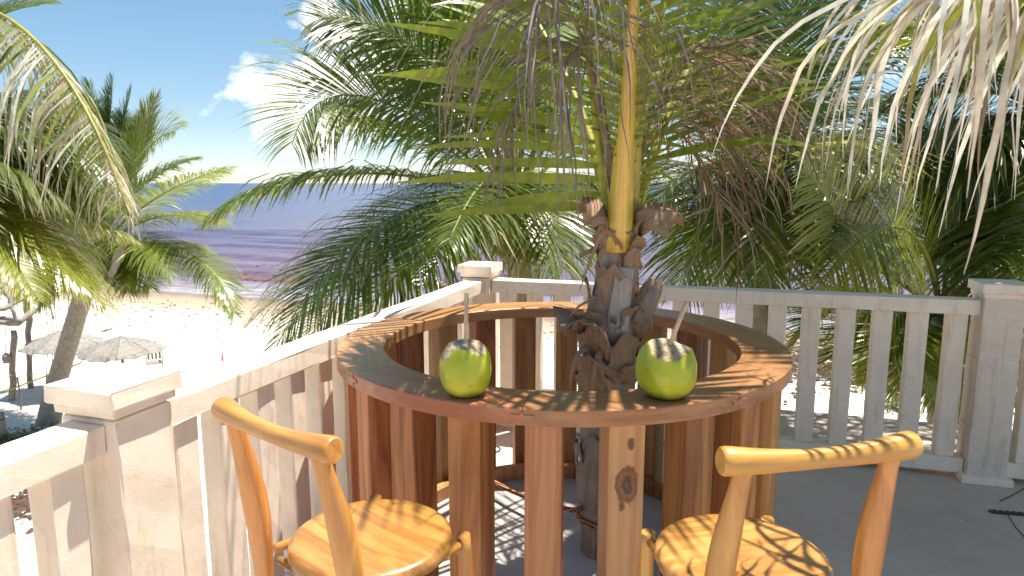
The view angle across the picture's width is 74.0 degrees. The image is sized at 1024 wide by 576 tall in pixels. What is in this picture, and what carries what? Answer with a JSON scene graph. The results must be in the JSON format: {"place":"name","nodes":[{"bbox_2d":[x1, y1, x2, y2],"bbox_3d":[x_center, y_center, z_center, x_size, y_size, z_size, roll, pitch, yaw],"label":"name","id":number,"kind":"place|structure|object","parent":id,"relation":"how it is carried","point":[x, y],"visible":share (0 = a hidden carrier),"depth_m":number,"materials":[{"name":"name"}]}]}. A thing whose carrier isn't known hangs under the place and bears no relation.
{"place":"outdoors","nodes":[
{"label":"outdoors","id":0,"kind":"place"},
{"bbox_2d":[0,293,825,371],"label":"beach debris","id":1,"kind":"object","parent":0,"point":[95,314],"visible":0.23,"depth_m":36.07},
{"bbox_2d":[0,282,1021,575],"bbox_3d":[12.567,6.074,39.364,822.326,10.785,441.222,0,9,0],"label":"beach","id":2,"kind":"structure","parent":0,"point":[192,348],"depth_m":29.24,"materials":[{"name":"white sand"}]},
{"bbox_2d":[0,411,7,443],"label":"wooden post","id":3,"kind":"object","parent":2,"relation":"on","point":[3,431],"visible":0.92,"depth_m":17.71,"materials":[{"name":"wood"}]},
{"bbox_2d":[15,377,21,409],"bbox_3d":[-14.672,3.189,20.255,0.146,1.102,0.057,0,9,0],"label":"rope stake","id":4,"kind":"object","parent":2,"relation":"on","point":[19,390],"visible":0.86,"depth_m":20.23,"materials":[{"name":"grey wood"}]},
{"bbox_2d":[11,489,32,542],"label":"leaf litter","id":5,"kind":"object","parent":2,"relation":"on","point":[22,501],"visible":0.28,"depth_m":14.09,"materials":[{"name":"brown plant"}]},
{"bbox_2d":[0,423,53,444],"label":"creeping plant","id":6,"kind":"object","parent":2,"relation":"on","point":[21,435],"visible":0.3,"depth_m":17.96,"materials":[{"name":"green plant"}]},
{"bbox_2d":[0,276,60,400],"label":"driftwood pergola","id":7,"kind":"object","parent":2,"relation":"on","point":[15,320],"visible":0.53,"depth_m":21.11,"materials":[{"name":"brown wood"}]},
{"bbox_2d":[2,327,10,363],"bbox_3d":[-15.523,1.745,20.811,0.240,1.162,0.240,0,9,0],"label":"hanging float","id":8,"kind":"object","parent":7,"relation":"hanging from","point":[6,358],"visible":1,"depth_m":20.80,"materials":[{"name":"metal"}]},
{"bbox_2d":[0,374,79,380],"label":"yellow rope","id":9,"kind":"object","parent":7,"relation":"attached to","point":[35,374],"visible":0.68,"depth_m":21.56,"materials":[{"name":"yellow fabric"}]},
{"bbox_2d":[0,362,81,392],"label":"yellow rope","id":10,"kind":"object","parent":7,"relation":"attached to","point":[32,380],"visible":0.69,"depth_m":21.13,"materials":[{"name":"yellow fabric"}]},
{"bbox_2d":[46,310,48,379],"bbox_3d":[-14.714,1.590,21.444,0.027,2.516,1.483,-4,10,-27],"label":"swing rope","id":11,"kind":"object","parent":7,"relation":"hanging from","point":[47,355],"visible":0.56,"depth_m":21.52,"materials":[{"name":"beige fabric"}]},
{"bbox_2d":[50,300,53,362],"bbox_3d":[-14.695,1.588,21.654,0.026,2.452,0.989,-4,10,-23],"label":"swing rope","id":12,"kind":"object","parent":7,"relation":"hanging from","point":[52,324],"visible":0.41,"depth_m":21.97,"materials":[{"name":"beige fabric"}]},
{"bbox_2d":[17,330,103,355],"bbox_3d":[-14.511,2.454,22.034,2.259,2.210,2.253,3,9,21],"label":"beach parasol","id":13,"kind":"object","parent":2,"relation":"on","point":[46,344],"visible":0.59,"depth_m":21.37,"materials":[{"name":"beige fabric"}]},
{"bbox_2d":[0,0,148,322],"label":"edge palm","id":14,"kind":"object","parent":2,"relation":"on","point":[41,188],"visible":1,"depth_m":7.24,"materials":[{"name":"green plant"}]},
{"bbox_2d":[76,336,166,362],"bbox_3d":[-12.149,2.573,21.276,2.384,2.207,2.403,8,12,43],"label":"beach parasol","id":15,"kind":"object","parent":2,"relation":"on","point":[118,348],"visible":0.99,"depth_m":20.63,"materials":[{"name":"beige fabric"}]},
{"bbox_2d":[0,71,255,426],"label":"leaning palm","id":16,"kind":"object","parent":2,"relation":"on","point":[139,128],"visible":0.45,"depth_m":17.16,"materials":[{"name":"green plant"}]},
{"bbox_2d":[145,351,163,367],"bbox_3d":[-12.753,2.547,24.251,0.543,0.952,0.591,-5,10,-28],"label":"beach chair","id":17,"kind":"object","parent":2,"relation":"on","point":[152,361],"visible":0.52,"depth_m":24.25,"materials":[{"name":"white wood"}]},
{"bbox_2d":[221,341,223,360],"bbox_3d":[-10.927,2.450,25.630,0.105,0.921,0.050,0,9,0],"label":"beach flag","id":18,"kind":"object","parent":2,"relation":"on","point":[222,357],"visible":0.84,"depth_m":25.62,"materials":[{"name":"fabric"}]},
{"bbox_2d":[195,0,745,351],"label":"palm","id":19,"kind":"object","parent":2,"relation":"on","point":[523,246],"visible":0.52,"depth_m":7.41,"materials":[{"name":"green plant"}]},
{"bbox_2d":[587,0,947,333],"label":"shaggy palm","id":20,"kind":"object","parent":2,"relation":"on","point":[776,243],"visible":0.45,"depth_m":7.07,"materials":[{"name":"green plant"}]},
{"bbox_2d":[783,320,925,402],"bbox_3d":[14.560,2.721,25.664,16.590,0.114,15.648,0,9,0],"label":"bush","id":21,"kind":"object","parent":2,"relation":"on","point":[795,369],"visible":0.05,"depth_m":24.40,"materials":[{"name":"green plant"}]},
{"bbox_2d":[712,0,1023,273],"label":"overhanging palm","id":22,"kind":"object","parent":2,"relation":"on","point":[980,32],"visible":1,"depth_m":1.70,"materials":[{"name":"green plant"}]},
{"bbox_2d":[885,397,898,410],"bbox_3d":[11.436,3.480,20.263,1.461,0.456,1.103,0,9,0],"label":"beach plant","id":23,"kind":"object","parent":2,"relation":"on","point":[895,406],"visible":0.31,"depth_m":20.23,"materials":[{"name":"green plant"}]},
{"bbox_2d":[776,86,1023,429],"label":"palm","id":24,"kind":"object","parent":2,"relation":"on","point":[899,274],"visible":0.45,"depth_m":6.55,"materials":[{"name":"green plant"}]},
{"bbox_2d":[842,0,1023,341],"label":"dark palm","id":25,"kind":"object","parent":2,"relation":"on","point":[960,228],"visible":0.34,"depth_m":7.36,"materials":[{"name":"green plant"}]},
{"bbox_2d":[0,0,1022,182],"label":"sky","id":26,"kind":"structure","parent":0,"point":[181,48],"materials":[{"name":"blue"}]},
{"bbox_2d":[0,183,1023,334],"bbox_3d":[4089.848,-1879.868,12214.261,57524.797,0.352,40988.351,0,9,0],"label":"sea","id":27,"kind":"structure","parent":0,"point":[263,238],"depth_m":95.74,"materials":[{"name":"liquid"}]},
{"bbox_2d":[133,259,970,303],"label":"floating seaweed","id":28,"kind":"object","parent":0,"point":[265,278],"visible":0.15,"depth_m":52.28,"materials":[{"name":"brown plant"}]},
{"bbox_2d":[496,384,1023,575],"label":"terrace floor","id":29,"kind":"structure","parent":0,"point":[933,531],"depth_m":3.52,"materials":[{"name":"concrete"}]},
{"bbox_2d":[0,421,105,575],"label":"balustrade","id":30,"kind":"object","parent":29,"relation":"on","point":[45,468],"visible":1,"depth_m":1.75,"materials":[{"name":"white paint"}]},
{"bbox_2d":[43,363,183,575],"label":"pillar","id":31,"kind":"structure","parent":29,"relation":"on","point":[130,478],"depth_m":1.91,"materials":[{"name":"white paint"}]},
{"bbox_2d":[167,280,483,575],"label":"side balustrade","id":32,"kind":"object","parent":29,"relation":"on","point":[299,384],"visible":0.31,"depth_m":2.53,"materials":[{"name":"white paint"}]},
{"bbox_2d":[211,397,473,575],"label":"bar stool","id":33,"kind":"object","parent":29,"relation":"on","point":[376,535],"visible":1,"depth_m":1.69,"materials":[{"name":"yellow wood"}]},
{"bbox_2d":[457,261,502,427],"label":"corner pillar","id":34,"kind":"structure","parent":29,"relation":"on","point":[487,272],"depth_m":4.59,"materials":[{"name":"white paint"}]},
{"bbox_2d":[437,478,661,575],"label":"planter slab","id":35,"kind":"structure","parent":29,"relation":"on","point":[509,534],"depth_m":3.13,"materials":[{"name":"concrete"}]},
{"bbox_2d":[374,0,845,560],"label":"table palm","id":36,"kind":"object","parent":35,"relation":"on","point":[610,326],"visible":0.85,"depth_m":2.71,"materials":[{"name":"green plant"}]},
{"bbox_2d":[495,480,597,528],"bbox_3d":[0.113,0.962,3.149,0.982,0.159,0.277,7,11,37],"label":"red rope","id":37,"kind":"object","parent":36,"relation":"attached to","point":[580,519],"visible":0.31,"depth_m":2.91,"materials":[{"name":"red fabric"}]},
{"bbox_2d":[336,302,792,575],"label":"round bar table","id":38,"kind":"object","parent":29,"relation":"on","point":[415,433],"visible":0.77,"depth_m":2.20,"materials":[{"name":"brown wood"}]},
{"bbox_2d":[439,293,491,397],"bbox_3d":[-0.143,0.175,2.078,0.160,0.308,0.161,0,9,0],"label":"coconut","id":39,"kind":"object","parent":38,"relation":"on","point":[465,367],"visible":1,"depth_m":2.03,"materials":[{"name":"food"}]},
{"bbox_2d":[635,301,696,399],"bbox_3d":[0.471,0.185,2.065,0.185,0.291,0.185,0,9,0],"label":"coconut","id":40,"kind":"object","parent":38,"relation":"on","point":[665,368],"visible":1,"depth_m":2.01,"materials":[{"name":"food"}]},
{"bbox_2d":[492,277,981,472],"bbox_3d":[1.254,0.502,4.318,2.872,1.021,0.132,3,9,16],"label":"back balustrade","id":41,"kind":"object","parent":29,"relation":"on","point":[941,455],"visible":0.51,"depth_m":4.04,"materials":[{"name":"white paint"}]},
{"bbox_2d":[637,430,923,575],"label":"bar stool","id":42,"kind":"object","parent":29,"relation":"on","point":[730,539],"visible":1,"depth_m":1.47,"materials":[{"name":"yellow wood"}]},
{"bbox_2d":[953,278,1023,488],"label":"block pillar","id":43,"kind":"structure","parent":29,"relation":"on","point":[991,370],"depth_m":3.81,"materials":[{"name":"white paint"}]},
{"bbox_2d":[988,509,1023,515],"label":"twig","id":44,"kind":"object","parent":29,"relation":"on","point":[1006,512],"visible":1,"depth_m":3.52,"materials":[{"name":"black wood"}]},
{"bbox_2d":[1006,336,1023,478],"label":"balustrade","id":45,"kind":"object","parent":29,"relation":"on","point":[1015,467],"visible":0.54,"depth_m":3.85,"materials":[{"name":"white paint"}]}
]}

